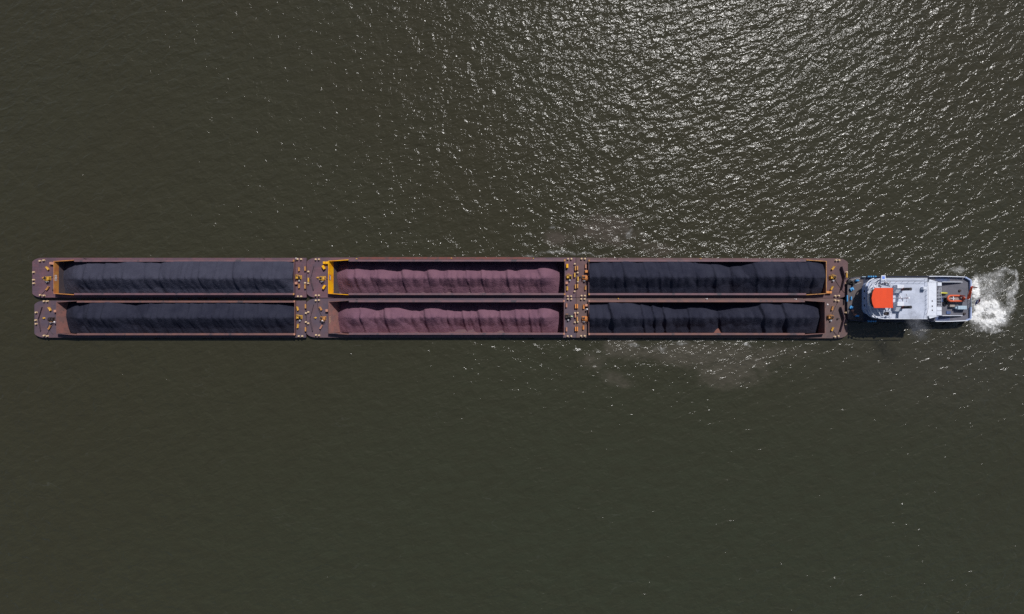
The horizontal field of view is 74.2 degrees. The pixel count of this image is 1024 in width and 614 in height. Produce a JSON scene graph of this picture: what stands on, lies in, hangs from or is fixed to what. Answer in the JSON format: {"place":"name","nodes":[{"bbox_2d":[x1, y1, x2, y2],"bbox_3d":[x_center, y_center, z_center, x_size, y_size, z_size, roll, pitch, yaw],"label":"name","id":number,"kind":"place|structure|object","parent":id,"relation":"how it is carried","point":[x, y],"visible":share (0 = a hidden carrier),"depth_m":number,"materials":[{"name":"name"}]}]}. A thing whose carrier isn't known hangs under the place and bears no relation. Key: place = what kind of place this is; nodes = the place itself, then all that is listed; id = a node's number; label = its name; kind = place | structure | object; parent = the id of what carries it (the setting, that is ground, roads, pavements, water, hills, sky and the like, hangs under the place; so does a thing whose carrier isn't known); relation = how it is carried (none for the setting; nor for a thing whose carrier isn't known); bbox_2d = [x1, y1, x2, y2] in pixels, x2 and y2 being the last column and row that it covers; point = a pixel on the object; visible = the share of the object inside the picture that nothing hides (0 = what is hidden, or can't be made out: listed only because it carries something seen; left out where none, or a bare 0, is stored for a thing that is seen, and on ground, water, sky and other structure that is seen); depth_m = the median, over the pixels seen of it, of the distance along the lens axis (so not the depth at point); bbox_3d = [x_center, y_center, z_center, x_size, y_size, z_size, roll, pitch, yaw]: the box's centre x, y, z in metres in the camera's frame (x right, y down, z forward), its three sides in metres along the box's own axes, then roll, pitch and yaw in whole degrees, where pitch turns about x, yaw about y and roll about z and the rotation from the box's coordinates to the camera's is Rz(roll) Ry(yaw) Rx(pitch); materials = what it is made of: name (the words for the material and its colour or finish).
{"place":"outdoors","nodes":[
{"label":"outdoors","id":0,"kind":"place"},
{"bbox_2d":[0,0,1023,613],"bbox_3d":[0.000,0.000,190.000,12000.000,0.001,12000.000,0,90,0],"label":"water","id":1,"kind":"structure","parent":0,"point":[868,468],"depth_m":190.00,"materials":[{"name":"green liquid"}]},
{"bbox_2d":[32,258,307,297],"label":"cargo barge","id":2,"kind":"object","parent":1,"relation":"on","point":[47,278],"visible":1,"depth_m":189.00,"materials":[{"name":"brown metal"}]},
{"bbox_2d":[63,261,293,293],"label":"coal heap","id":3,"kind":"object","parent":2,"relation":"in","point":[194,277],"visible":1,"depth_m":186.71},
{"bbox_2d":[34,300,306,337],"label":"cargo barge","id":4,"kind":"object","parent":1,"relation":"on","point":[50,320],"visible":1,"depth_m":189.00,"materials":[{"name":"brown metal"}]},
{"bbox_2d":[66,302,293,332],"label":"coal heap","id":5,"kind":"object","parent":4,"relation":"in","point":[107,317],"visible":0.99,"depth_m":187.57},
{"bbox_2d":[306,298,575,337],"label":"cargo barge","id":6,"kind":"object","parent":1,"relation":"on","point":[322,318],"visible":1,"depth_m":189.00,"materials":[{"name":"brown metal"}]},
{"bbox_2d":[338,302,562,332],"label":"ore heap","id":7,"kind":"object","parent":6,"relation":"in","point":[405,317],"visible":0.98,"depth_m":190.76,"materials":[{"name":"gravel"}]},
{"bbox_2d":[307,257,575,297],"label":"cargo barge","id":8,"kind":"object","parent":1,"relation":"on","point":[322,282],"visible":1,"depth_m":189.00,"materials":[{"name":"brown metal"}]},
{"bbox_2d":[337,262,563,293],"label":"ore heap","id":9,"kind":"object","parent":8,"relation":"in","point":[451,277],"visible":0.91,"depth_m":191.03,"materials":[{"name":"gravel"}]},
{"bbox_2d":[576,298,846,337],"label":"cargo barge","id":10,"kind":"object","parent":1,"relation":"on","point":[833,321],"visible":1,"depth_m":189.00,"materials":[{"name":"brown metal"}]},
{"bbox_2d":[589,302,819,332],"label":"coal heap","id":11,"kind":"object","parent":10,"relation":"in","point":[703,317],"visible":1,"depth_m":188.93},
{"bbox_2d":[576,258,847,297],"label":"cargo barge","id":12,"kind":"object","parent":1,"relation":"on","point":[836,273],"visible":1,"depth_m":189.00,"materials":[{"name":"brown metal"}]},
{"bbox_2d":[589,261,825,293],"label":"coal heap","id":13,"kind":"object","parent":12,"relation":"in","point":[807,277],"visible":0.99,"depth_m":187.34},
{"bbox_2d":[844,275,980,321],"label":"push tug","id":14,"kind":"object","parent":1,"relation":"on","point":[883,298],"visible":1,"depth_m":185.00,"materials":[{"name":"white metal"}]},
{"bbox_2d":[947,295,964,301],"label":"inflatable boat","id":15,"kind":"object","parent":14,"relation":"on","point":[955,298],"visible":1,"depth_m":186.85,"materials":[{"name":"orange rubber"}]},
{"bbox_2d":[953,306,966,308],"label":"equipment crate","id":16,"kind":"object","parent":14,"relation":"on","point":[960,307],"visible":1,"depth_m":186.70,"materials":[{"name":"grey metal"}]},
{"bbox_2d":[970,268,1017,332],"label":"foam","id":17,"kind":"object","parent":1,"relation":"on","point":[996,310],"visible":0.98,"depth_m":189.81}
]}

